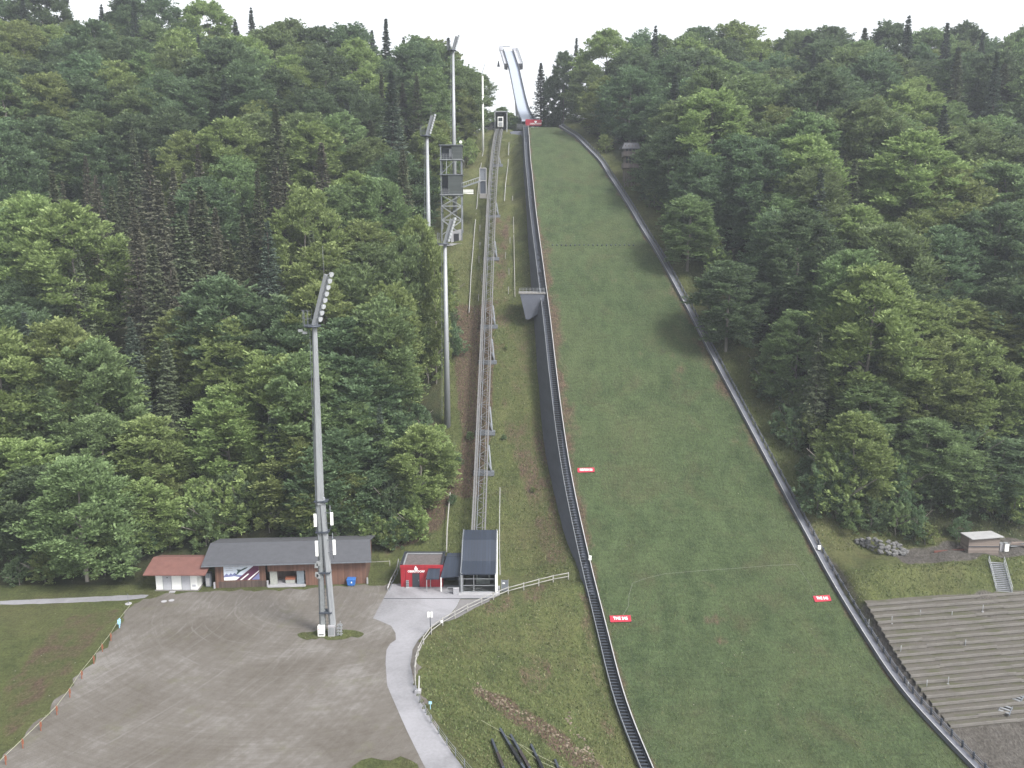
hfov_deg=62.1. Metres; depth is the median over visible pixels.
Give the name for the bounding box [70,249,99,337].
spruce tree
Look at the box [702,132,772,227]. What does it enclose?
beech tree
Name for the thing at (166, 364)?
spruce tree
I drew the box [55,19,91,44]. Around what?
beech tree
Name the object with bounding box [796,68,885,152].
beech tree
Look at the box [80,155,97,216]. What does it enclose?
spruce tree
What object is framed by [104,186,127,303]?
spruce tree
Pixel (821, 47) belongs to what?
beech tree
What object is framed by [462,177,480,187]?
footbridge
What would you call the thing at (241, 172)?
beech tree
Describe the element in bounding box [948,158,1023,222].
beech tree
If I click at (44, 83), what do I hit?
beech tree
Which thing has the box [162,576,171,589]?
door
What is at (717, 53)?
beech tree
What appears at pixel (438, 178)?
shrub
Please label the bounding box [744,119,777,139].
beech tree
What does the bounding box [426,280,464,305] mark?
shrub
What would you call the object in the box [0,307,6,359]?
beech tree
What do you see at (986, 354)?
beech tree
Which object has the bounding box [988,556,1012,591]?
steel stairs
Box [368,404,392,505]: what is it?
spruce tree
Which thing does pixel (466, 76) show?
beech tree
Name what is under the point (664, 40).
beech tree
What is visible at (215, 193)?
beech tree
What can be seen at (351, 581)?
blue bin
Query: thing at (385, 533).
shrub
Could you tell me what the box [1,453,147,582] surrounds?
beech tree
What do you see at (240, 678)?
gravel lot
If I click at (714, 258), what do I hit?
shrub
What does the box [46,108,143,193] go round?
beech tree
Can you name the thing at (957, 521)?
shrub
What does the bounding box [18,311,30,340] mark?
spruce tree
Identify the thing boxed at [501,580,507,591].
notice board
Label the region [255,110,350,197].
beech tree
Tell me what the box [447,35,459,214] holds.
floodlight mast
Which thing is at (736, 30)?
beech tree
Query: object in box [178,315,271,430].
beech tree
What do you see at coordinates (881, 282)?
beech tree
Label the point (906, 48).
spruce tree
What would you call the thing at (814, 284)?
beech tree
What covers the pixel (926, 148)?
beech tree
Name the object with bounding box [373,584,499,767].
concrete path
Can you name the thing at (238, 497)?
shrub
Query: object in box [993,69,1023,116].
beech tree
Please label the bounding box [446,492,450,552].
pole
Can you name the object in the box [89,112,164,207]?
beech tree
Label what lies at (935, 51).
beech tree
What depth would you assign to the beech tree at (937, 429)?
135.46 m
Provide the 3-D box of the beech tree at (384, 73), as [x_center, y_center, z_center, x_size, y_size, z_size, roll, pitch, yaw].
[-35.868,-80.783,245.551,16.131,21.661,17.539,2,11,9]
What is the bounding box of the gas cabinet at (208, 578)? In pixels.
[205,571,212,586]
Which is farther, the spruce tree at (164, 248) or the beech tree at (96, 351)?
the spruce tree at (164, 248)
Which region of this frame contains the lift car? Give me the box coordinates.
[498,117,502,126]
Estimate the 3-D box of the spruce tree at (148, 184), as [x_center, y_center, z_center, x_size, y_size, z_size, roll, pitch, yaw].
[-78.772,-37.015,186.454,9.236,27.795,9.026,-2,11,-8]
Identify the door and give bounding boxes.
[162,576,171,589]
[181,576,190,589]
[270,571,277,584]
[297,571,304,583]
[412,573,419,586]
[454,234,458,241]
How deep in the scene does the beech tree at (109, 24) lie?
256.81 m
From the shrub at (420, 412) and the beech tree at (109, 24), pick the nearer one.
the shrub at (420, 412)
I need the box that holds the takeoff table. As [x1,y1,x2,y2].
[525,119,541,126]
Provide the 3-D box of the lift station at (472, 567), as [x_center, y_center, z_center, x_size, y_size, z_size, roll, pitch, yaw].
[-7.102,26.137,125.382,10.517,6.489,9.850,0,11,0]
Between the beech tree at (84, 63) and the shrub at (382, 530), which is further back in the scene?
the beech tree at (84, 63)
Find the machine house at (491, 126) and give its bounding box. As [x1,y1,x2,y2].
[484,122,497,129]
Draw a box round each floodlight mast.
[298,246,336,633]
[420,114,435,229]
[437,217,456,428]
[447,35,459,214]
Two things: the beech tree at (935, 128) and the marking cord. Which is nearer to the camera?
the marking cord
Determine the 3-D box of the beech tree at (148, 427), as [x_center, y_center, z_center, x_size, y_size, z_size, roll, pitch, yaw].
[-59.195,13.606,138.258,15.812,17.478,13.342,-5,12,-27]
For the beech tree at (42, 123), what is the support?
on the ground
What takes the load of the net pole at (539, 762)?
on the ground
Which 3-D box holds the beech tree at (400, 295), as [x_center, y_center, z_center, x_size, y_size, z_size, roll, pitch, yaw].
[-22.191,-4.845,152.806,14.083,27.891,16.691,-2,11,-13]
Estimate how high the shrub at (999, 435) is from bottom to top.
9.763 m
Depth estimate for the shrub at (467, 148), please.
233.24 m
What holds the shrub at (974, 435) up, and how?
on the ground
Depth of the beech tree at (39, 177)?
189.27 m
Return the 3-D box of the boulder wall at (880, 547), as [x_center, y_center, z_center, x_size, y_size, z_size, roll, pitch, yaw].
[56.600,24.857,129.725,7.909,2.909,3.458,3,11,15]
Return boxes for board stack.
[1009,542,1023,546]
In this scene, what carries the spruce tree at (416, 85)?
on the ground
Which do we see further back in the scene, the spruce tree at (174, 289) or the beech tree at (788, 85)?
the beech tree at (788, 85)
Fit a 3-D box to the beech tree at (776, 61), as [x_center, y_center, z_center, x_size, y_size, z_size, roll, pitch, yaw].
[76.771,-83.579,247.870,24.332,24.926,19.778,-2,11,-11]
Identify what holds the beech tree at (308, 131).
on the ground
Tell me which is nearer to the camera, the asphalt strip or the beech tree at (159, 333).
the asphalt strip
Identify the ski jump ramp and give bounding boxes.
[499,46,537,125]
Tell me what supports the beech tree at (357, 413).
on the ground
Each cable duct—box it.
[469,149,483,309]
[504,147,508,200]
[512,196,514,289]
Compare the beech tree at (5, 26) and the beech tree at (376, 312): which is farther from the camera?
the beech tree at (5, 26)
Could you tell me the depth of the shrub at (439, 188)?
213.32 m
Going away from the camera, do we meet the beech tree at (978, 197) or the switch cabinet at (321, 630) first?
the switch cabinet at (321, 630)
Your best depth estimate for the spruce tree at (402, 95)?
239.31 m
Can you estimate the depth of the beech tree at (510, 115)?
287.50 m
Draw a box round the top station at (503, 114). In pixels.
[494,111,506,128]
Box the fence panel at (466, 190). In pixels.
[463,189,473,194]
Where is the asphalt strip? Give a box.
[445,599,490,620]
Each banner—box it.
[577,467,594,472]
[609,614,631,622]
[813,594,831,601]
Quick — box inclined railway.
[471,128,502,529]
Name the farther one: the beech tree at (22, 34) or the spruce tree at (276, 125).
the beech tree at (22, 34)
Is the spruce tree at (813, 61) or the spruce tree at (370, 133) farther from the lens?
the spruce tree at (813, 61)
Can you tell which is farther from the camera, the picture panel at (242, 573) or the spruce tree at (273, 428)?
the spruce tree at (273, 428)
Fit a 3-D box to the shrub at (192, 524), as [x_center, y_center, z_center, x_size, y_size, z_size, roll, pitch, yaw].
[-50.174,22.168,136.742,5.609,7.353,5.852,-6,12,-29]
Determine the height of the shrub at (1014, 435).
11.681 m
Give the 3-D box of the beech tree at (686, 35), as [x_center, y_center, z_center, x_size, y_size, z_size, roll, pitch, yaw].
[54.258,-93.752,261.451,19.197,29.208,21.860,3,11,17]
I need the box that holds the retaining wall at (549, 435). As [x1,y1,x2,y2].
[522,128,595,597]
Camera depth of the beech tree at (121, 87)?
214.51 m
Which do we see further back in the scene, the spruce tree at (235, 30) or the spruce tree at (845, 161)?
the spruce tree at (235, 30)
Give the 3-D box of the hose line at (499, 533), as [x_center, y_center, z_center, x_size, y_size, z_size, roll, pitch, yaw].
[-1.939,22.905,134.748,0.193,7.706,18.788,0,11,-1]
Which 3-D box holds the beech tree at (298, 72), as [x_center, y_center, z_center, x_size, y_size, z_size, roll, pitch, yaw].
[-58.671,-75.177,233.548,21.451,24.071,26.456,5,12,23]
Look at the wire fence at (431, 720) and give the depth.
88.13 m
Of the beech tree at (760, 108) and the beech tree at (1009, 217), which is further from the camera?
the beech tree at (760, 108)
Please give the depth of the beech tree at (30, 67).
226.21 m
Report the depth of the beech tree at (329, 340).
143.29 m
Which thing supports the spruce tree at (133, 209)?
on the ground
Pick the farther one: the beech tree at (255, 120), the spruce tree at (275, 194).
the beech tree at (255, 120)
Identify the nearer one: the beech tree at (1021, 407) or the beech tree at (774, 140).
the beech tree at (1021, 407)
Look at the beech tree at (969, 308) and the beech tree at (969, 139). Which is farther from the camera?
the beech tree at (969, 139)
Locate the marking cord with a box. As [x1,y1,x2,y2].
[623,564,816,614]
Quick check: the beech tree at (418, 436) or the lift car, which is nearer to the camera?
the beech tree at (418, 436)
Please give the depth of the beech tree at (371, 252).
168.32 m
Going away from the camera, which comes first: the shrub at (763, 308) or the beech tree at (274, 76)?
the shrub at (763, 308)
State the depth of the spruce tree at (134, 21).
251.82 m
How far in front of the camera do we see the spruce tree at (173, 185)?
181.01 m
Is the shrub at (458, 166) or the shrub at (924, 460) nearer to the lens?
the shrub at (924, 460)
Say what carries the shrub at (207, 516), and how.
on the ground
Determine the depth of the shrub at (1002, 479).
133.97 m
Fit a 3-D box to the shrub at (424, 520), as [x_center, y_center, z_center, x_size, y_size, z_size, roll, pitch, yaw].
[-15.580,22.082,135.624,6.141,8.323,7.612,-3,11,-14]
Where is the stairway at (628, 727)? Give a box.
[523,125,650,767]
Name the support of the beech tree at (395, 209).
on the ground
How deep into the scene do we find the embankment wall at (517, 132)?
271.34 m
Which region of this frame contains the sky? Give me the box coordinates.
[0,0,1023,130]
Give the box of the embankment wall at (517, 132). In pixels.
[510,131,522,135]
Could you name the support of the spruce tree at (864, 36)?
on the ground
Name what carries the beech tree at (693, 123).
on the ground
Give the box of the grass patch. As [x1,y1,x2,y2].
[297,629,363,639]
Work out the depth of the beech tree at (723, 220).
183.47 m
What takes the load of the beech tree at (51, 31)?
on the ground
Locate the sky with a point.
(540, 29)
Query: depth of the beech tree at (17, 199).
176.35 m
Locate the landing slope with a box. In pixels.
[528,127,968,767]
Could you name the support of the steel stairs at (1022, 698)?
on the ground
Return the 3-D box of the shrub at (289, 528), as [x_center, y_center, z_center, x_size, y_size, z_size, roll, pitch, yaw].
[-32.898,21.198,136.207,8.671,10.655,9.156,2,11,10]
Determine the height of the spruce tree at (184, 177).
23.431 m
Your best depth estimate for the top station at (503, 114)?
274.48 m
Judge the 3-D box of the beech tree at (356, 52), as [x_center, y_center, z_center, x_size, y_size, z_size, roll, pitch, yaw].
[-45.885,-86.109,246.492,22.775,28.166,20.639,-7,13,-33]
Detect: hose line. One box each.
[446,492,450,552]
[499,501,499,565]
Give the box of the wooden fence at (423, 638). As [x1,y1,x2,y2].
[414,572,568,684]
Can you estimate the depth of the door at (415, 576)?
123.94 m
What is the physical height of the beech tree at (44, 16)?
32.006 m
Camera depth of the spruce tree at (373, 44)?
265.46 m
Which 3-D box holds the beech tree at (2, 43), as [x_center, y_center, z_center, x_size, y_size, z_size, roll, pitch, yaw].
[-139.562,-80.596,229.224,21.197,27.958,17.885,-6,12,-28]
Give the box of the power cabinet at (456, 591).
[453,587,458,594]
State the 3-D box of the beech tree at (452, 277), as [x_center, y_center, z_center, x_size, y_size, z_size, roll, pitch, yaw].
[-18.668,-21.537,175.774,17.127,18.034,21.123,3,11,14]
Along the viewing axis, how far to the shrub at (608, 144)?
233.13 m
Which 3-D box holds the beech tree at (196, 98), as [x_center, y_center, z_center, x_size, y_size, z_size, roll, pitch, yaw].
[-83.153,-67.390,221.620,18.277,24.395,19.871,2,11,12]
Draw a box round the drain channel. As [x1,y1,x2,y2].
[384,598,499,598]
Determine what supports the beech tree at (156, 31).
on the ground
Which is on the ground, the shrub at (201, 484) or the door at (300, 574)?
the shrub at (201, 484)
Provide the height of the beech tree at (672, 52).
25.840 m
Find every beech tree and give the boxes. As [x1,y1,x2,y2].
[0,0,33,20]
[0,19,20,50]
[0,19,47,64]
[0,36,23,73]
[0,53,21,75]
[0,67,51,118]
[0,78,49,120]
[0,114,79,201]
[0,115,38,199]
[0,131,40,201]
[0,145,62,202]
[0,190,84,275]
[0,194,96,320]
[0,206,34,284]
[0,275,66,358]
[0,302,63,360]
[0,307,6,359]
[0,324,51,486]
[0,367,84,481]
[0,436,85,542]
[0,464,77,575]
[1,71,79,122]
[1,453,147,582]
[2,315,126,447]
[4,197,69,281]
[6,0,80,31]
[9,199,151,337]
[14,57,42,75]
[25,24,75,53]
[26,335,157,449]
[27,38,73,60]
[29,43,73,64]
[32,121,67,185]
[33,59,82,75]
[34,335,150,469]
[39,48,112,119]
[42,410,162,512]
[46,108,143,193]
[51,72,123,138]
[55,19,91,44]
[56,17,123,60]
[66,132,138,219]
[80,58,141,116]
[85,39,134,70]
[86,475,193,553]
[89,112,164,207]
[100,82,151,142]
[101,8,137,24]
[102,0,156,40]
[103,413,198,509]
[107,23,125,41]
[111,87,163,156]
[117,36,157,71]
[119,17,165,45]
[125,50,187,87]
[128,106,200,185]
[133,68,210,131]
[137,308,220,410]
[138,46,219,121]
[139,0,187,29]
[150,24,204,52]
[151,99,192,133]
[151,129,218,213]
[151,271,273,407]
[153,26,199,77]
[154,176,255,274]
[158,76,219,129]
[162,21,183,32]
[176,0,238,44]
[176,381,268,483]
[178,116,273,220]
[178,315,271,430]
[179,35,263,117]
[185,52,240,109]
[192,136,269,194]
[200,349,325,478]
[202,33,230,44]
[204,58,288,125]
[204,154,270,241]
[218,112,289,189]
[219,47,272,97]
[229,34,279,62]
[235,99,284,151]
[240,293,320,418]
[242,64,309,120]
[246,25,304,58]
[248,436,367,529]
[250,314,326,422]
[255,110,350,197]
[258,348,348,482]
[259,181,354,295]
[264,17,308,59]
[265,54,327,113]
[266,119,355,190]
[275,64,327,116]
[276,278,355,355]
[280,240,359,331]
[281,426,399,534]
[284,25,349,77]
[293,88,344,163]
[295,40,317,54]
[296,44,353,111]
[302,182,373,258]
[302,397,396,493]
[303,315,412,434]
[305,262,391,328]
[309,109,368,179]
[321,79,374,139]
[321,170,394,230]
[322,21,384,84]
[322,37,385,87]
[322,218,396,293]
[322,355,413,468]
[335,67,405,138]
[335,136,394,180]
[338,292,430,433]
[340,90,407,154]
[343,240,387,304]
[350,174,417,242]
[355,280,428,412]
[363,66,410,124]
[363,150,444,232]
[375,40,461,128]
[378,232,436,363]
[384,422,462,513]
[389,214,449,334]
[393,34,465,89]
[402,64,459,155]
[405,124,458,182]
[409,239,459,305]
[416,239,455,383]
[418,119,457,167]
[424,36,462,100]
[424,60,493,136]
[439,88,484,141]
[459,71,498,131]
[486,111,495,121]
[495,106,508,124]
[507,112,517,129]
[507,117,524,130]
[539,75,569,125]
[541,118,559,126]
[548,50,575,120]
[558,62,604,121]
[565,28,635,98]
[575,75,632,133]
[590,64,667,143]
[602,27,666,70]
[604,48,654,119]
[614,51,662,136]
[625,123,698,202]
[632,43,664,66]
[634,54,680,119]
[637,76,691,160]
[642,96,748,182]
[654,193,723,271]
[657,33,673,51]
[658,46,698,83]
[662,149,735,224]
[663,37,711,52]
[663,47,726,95]
[667,31,712,48]
[673,86,756,194]
[673,175,732,244]
[674,25,722,50]
[678,64,755,145]
[680,259,771,351]
[698,47,740,76]
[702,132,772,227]
[707,19,777,59]
[711,37,748,65]
[711,71,805,128]
[717,58,752,78]
[719,144,801,249]
[730,38,781,61]
[735,206,821,313]
[737,60,768,74]
[743,191,826,283]
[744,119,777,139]
[744,137,798,214]
[748,84,788,121]
[748,132,862,219]
[751,205,851,343]
[751,308,841,404]
[754,103,796,127]
[755,51,807,73]
[760,162,857,269]
[761,66,795,85]
[762,108,851,190]
[771,29,814,55]
[774,78,803,107]
[778,29,806,57]
[778,119,822,163]
[784,55,804,63]
[785,62,860,169]
[786,73,828,111]
[792,35,840,75]
[793,24,856,56]
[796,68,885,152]
[797,246,886,384]
[799,260,937,425]
[800,248,847,330]
[805,221,971,331]
[808,39,850,66]
[808,94,915,189]
[810,203,893,278]
[810,410,899,496]
[818,39,895,67]
[818,45,896,100]
[824,377,913,453]
[828,48,904,108]
[832,98,890,151]
[833,65,881,102]
[845,157,926,230]
[846,222,923,292]
[850,114,925,211]
[850,270,965,364]
[855,128,973,233]
[864,294,970,410]
[867,18,916,64]
[869,335,1001,447]
[869,416,992,490]
[880,84,960,131]
[882,52,922,97]
[887,165,999,233]
[893,26,967,72]
[896,207,960,293]
[897,78,943,120]
[901,59,944,88]
[903,224,999,305]
[908,42,941,80]
[910,75,948,117]
[915,100,976,131]
[916,334,1023,442]
[917,298,999,398]
[924,123,981,161]
[927,50,992,121]
[931,49,941,61]
[934,219,1015,303]
[936,19,999,47]
[942,40,978,56]
[942,450,1004,501]
[944,121,1008,198]
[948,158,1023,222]
[949,201,1023,314]
[949,310,1023,406]
[954,159,1023,222]
[965,113,1021,162]
[966,48,1023,118]
[970,217,1023,303]
[971,36,1002,54]
[971,277,1023,361]
[973,436,1023,497]
[980,210,1023,281]
[985,135,1023,203]
[986,284,1023,416]
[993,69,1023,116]
[993,342,1023,438]
[994,29,1023,50]
[998,37,1023,60]
[999,123,1023,163]
[1002,102,1023,126]
[1003,24,1023,42]
[1011,38,1023,72]
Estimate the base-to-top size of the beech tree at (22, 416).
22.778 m
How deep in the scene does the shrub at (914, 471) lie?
135.07 m
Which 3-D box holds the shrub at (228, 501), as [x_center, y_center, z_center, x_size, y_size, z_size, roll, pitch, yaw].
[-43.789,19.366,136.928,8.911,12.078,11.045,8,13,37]
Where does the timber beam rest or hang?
on the ground
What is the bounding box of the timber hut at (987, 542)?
[960,531,1003,554]
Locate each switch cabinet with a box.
[317,625,324,635]
[328,625,335,635]
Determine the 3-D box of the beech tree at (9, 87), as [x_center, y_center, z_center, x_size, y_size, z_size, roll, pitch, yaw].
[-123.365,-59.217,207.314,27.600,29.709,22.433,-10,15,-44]
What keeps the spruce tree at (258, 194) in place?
on the ground
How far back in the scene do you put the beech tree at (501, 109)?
289.22 m
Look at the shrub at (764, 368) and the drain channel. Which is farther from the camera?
the shrub at (764, 368)
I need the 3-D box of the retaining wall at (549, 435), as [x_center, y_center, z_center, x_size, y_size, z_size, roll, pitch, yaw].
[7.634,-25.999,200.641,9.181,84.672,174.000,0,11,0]
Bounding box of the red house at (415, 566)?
[400,551,445,586]
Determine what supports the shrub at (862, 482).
on the ground
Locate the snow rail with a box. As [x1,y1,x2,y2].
[387,559,400,589]
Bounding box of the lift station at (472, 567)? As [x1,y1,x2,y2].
[426,529,498,595]
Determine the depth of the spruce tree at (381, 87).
228.20 m
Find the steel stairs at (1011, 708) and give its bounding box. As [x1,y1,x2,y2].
[998,706,1012,715]
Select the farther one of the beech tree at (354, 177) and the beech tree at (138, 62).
the beech tree at (138, 62)
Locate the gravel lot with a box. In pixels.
[0,583,450,767]
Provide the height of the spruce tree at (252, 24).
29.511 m
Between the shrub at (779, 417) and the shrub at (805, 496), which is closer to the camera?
the shrub at (805, 496)
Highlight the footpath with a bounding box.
[0,595,147,604]
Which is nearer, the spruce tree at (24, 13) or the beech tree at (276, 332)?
the beech tree at (276, 332)
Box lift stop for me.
[479,168,486,198]
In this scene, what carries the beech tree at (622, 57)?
on the ground
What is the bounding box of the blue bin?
[347,577,355,585]
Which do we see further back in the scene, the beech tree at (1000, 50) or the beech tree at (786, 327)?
the beech tree at (1000, 50)
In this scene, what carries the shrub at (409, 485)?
on the ground
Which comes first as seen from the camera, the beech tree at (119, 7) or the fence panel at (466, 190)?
the fence panel at (466, 190)
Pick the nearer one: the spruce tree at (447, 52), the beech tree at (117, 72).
the beech tree at (117, 72)
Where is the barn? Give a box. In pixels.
[201,535,374,588]
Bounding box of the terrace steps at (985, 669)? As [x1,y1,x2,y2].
[865,590,1023,728]
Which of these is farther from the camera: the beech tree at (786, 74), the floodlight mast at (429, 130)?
the beech tree at (786, 74)
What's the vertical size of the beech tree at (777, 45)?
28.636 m
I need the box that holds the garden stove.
[285,576,295,582]
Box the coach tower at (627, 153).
[619,143,639,186]
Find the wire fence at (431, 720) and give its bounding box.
[415,685,470,767]
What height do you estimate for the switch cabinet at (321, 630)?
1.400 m
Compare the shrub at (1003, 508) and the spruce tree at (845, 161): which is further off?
the spruce tree at (845, 161)
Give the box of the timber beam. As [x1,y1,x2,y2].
[934,549,964,552]
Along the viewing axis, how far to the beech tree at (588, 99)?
243.27 m
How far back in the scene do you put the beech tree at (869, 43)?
239.06 m
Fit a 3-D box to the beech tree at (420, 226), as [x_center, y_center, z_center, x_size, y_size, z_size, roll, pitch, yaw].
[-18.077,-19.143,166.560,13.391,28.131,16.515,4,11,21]
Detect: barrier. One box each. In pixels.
[4,604,130,764]
[559,123,988,767]
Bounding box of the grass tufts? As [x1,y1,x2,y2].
[420,222,1023,767]
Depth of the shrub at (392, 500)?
135.21 m
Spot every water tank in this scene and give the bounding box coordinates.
[999,542,1003,551]
[1003,542,1009,551]
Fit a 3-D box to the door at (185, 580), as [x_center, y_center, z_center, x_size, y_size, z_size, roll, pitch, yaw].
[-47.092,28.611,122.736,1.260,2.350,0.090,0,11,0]
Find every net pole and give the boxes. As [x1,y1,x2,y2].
[491,739,504,767]
[499,728,524,767]
[509,734,530,767]
[530,744,543,767]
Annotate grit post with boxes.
[415,676,420,693]
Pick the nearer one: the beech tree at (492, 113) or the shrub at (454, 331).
the shrub at (454, 331)
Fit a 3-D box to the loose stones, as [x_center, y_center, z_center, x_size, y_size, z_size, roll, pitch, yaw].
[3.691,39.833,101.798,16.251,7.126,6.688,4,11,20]
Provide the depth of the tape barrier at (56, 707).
94.86 m
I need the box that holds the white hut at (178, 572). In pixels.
[143,555,208,590]
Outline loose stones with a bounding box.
[472,682,603,767]
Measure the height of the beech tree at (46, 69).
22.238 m
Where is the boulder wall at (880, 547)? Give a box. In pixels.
[854,537,908,556]
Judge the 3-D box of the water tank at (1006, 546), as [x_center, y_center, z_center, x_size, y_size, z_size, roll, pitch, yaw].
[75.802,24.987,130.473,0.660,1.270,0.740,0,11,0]
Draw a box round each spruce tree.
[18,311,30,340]
[19,0,31,50]
[47,170,74,287]
[60,182,74,284]
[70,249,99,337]
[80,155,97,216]
[88,175,108,265]
[98,4,105,21]
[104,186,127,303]
[113,173,131,263]
[120,219,162,363]
[120,317,161,438]
[126,127,148,228]
[127,190,146,312]
[129,1,144,46]
[136,150,162,271]
[136,240,184,398]
[146,180,183,326]
[153,340,193,452]
[158,198,186,290]
[162,267,185,381]
[166,167,187,277]
[166,215,203,359]
[175,172,193,271]
[182,200,210,313]
[184,186,216,288]
[190,240,205,286]
[194,144,211,229]
[196,34,200,46]
[205,227,226,320]
[209,207,225,271]
[213,240,246,324]
[217,75,235,118]
[232,20,239,35]
[234,213,260,296]
[246,7,255,33]
[250,168,266,274]
[255,221,285,298]
[258,415,289,523]
[262,104,303,243]
[266,167,292,289]
[279,163,299,273]
[305,230,320,284]
[312,142,332,211]
[321,224,330,271]
[341,99,353,144]
[364,120,378,166]
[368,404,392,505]
[369,30,377,50]
[375,71,386,135]
[377,70,414,191]
[381,19,392,60]
[386,87,406,150]
[394,148,415,235]
[399,83,411,140]
[408,73,425,151]
[444,38,451,63]
[528,63,549,126]
[570,38,579,106]
[650,25,659,59]
[667,72,679,170]
[795,332,831,443]
[796,35,810,59]
[804,168,828,305]
[809,50,817,72]
[841,156,848,243]
[845,163,862,246]
[858,28,868,40]
[899,15,913,59]
[925,84,931,111]
[936,105,951,155]
[938,23,951,60]
[941,47,969,118]
[944,51,964,103]
[977,32,986,54]
[980,52,1003,117]
[985,63,1014,117]
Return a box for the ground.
[0,118,1023,767]
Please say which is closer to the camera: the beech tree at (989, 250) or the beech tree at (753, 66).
the beech tree at (989, 250)
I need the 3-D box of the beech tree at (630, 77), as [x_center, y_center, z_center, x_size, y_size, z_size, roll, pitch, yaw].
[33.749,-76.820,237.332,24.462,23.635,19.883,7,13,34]
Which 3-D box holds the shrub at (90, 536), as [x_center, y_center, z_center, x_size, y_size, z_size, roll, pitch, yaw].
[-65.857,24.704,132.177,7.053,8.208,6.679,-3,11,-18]
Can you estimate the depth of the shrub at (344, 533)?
134.22 m
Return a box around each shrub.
[0,555,33,587]
[6,540,32,567]
[21,547,55,584]
[54,535,89,578]
[69,527,104,558]
[82,537,120,579]
[106,540,144,576]
[129,524,154,554]
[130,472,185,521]
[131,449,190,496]
[137,523,168,554]
[155,512,185,547]
[174,483,228,535]
[177,475,219,523]
[177,496,229,554]
[180,475,217,527]
[184,505,211,537]
[192,478,247,529]
[192,510,222,542]
[201,464,266,534]
[206,465,232,485]
[208,470,265,526]
[216,500,251,538]
[233,458,253,498]
[247,472,282,515]
[252,498,283,532]
[260,472,293,514]
[272,477,300,523]
[279,486,316,536]
[292,483,345,534]
[298,512,332,536]
[327,488,354,527]
[328,508,357,535]
[337,499,372,534]
[339,511,378,541]
[348,471,401,532]
[349,514,375,543]
[363,512,385,542]
[368,454,425,504]
[370,472,412,519]
[371,518,396,544]
[378,516,411,549]
[380,513,409,550]
[388,503,422,536]
[389,479,423,513]
[389,507,420,544]
[397,494,431,540]
[401,402,433,433]
[406,480,434,508]
[412,194,440,220]
[414,347,443,383]
[422,160,445,179]
[422,424,450,459]
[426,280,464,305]
[433,286,459,318]
[434,186,447,200]
[436,169,458,196]
[436,330,462,355]
[438,311,460,322]
[441,321,471,353]
[447,493,457,505]
[454,452,464,463]
[456,161,460,172]
[458,139,476,167]
[463,138,480,160]
[466,431,473,440]
[510,123,519,130]
[596,134,617,153]
[598,123,617,140]
[691,233,719,260]
[693,235,722,259]
[700,232,726,260]
[701,247,736,273]
[704,243,734,266]
[736,311,763,334]
[742,288,770,322]
[750,353,796,396]
[750,363,775,389]
[767,403,806,439]
[775,391,792,412]
[776,421,794,435]
[782,387,814,421]
[785,426,808,450]
[789,403,826,438]
[791,413,828,449]
[791,464,844,518]
[794,454,815,477]
[801,458,816,488]
[806,432,860,486]
[806,446,877,515]
[808,456,876,517]
[835,500,865,534]
[836,497,863,527]
[849,470,879,498]
[855,476,884,508]
[855,495,891,533]
[859,488,885,519]
[871,444,918,486]
[874,457,933,498]
[876,497,914,535]
[877,481,916,517]
[884,452,929,500]
[896,504,931,543]
[906,455,926,488]
[912,462,955,514]
[914,457,936,493]
[914,522,941,544]
[926,444,946,498]
[928,445,965,505]
[928,458,980,512]
[934,418,993,461]
[942,458,1002,520]
[946,516,974,540]
[948,425,1003,457]
[954,464,1000,506]
[962,480,999,509]
[964,457,1022,511]
[968,466,1000,501]
[975,437,1023,477]
[980,465,1023,520]
[982,430,1011,458]
[986,482,1023,523]
[994,494,1023,524]
[995,414,1023,437]
[1011,428,1023,438]
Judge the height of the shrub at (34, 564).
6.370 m
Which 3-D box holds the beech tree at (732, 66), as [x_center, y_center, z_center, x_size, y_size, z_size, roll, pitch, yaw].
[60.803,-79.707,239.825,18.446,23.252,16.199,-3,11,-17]
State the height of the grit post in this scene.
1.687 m
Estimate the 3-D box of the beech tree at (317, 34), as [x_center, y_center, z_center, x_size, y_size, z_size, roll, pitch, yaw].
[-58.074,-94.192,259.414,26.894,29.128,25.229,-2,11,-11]
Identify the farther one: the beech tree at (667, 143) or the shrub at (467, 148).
the shrub at (467, 148)
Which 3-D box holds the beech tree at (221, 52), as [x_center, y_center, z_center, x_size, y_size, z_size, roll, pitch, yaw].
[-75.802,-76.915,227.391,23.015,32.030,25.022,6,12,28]
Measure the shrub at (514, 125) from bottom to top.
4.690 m
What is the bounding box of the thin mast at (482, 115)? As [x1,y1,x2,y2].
[481,64,484,149]
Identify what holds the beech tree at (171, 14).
on the ground
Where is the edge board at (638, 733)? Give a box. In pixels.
[528,128,653,767]
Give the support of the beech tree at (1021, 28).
on the ground
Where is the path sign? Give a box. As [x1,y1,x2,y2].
[427,612,432,634]
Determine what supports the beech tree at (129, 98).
on the ground
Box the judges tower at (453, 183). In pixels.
[439,140,463,245]
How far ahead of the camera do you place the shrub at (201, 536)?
134.36 m
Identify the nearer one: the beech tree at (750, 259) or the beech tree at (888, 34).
the beech tree at (750, 259)
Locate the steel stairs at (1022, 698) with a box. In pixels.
[1013,695,1023,701]
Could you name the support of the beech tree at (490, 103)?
on the ground
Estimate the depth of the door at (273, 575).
124.48 m
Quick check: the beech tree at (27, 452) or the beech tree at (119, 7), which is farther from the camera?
the beech tree at (119, 7)
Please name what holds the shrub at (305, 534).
on the ground
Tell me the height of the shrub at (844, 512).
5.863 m
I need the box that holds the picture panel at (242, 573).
[223,566,259,580]
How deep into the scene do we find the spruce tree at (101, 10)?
265.58 m
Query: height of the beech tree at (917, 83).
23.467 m

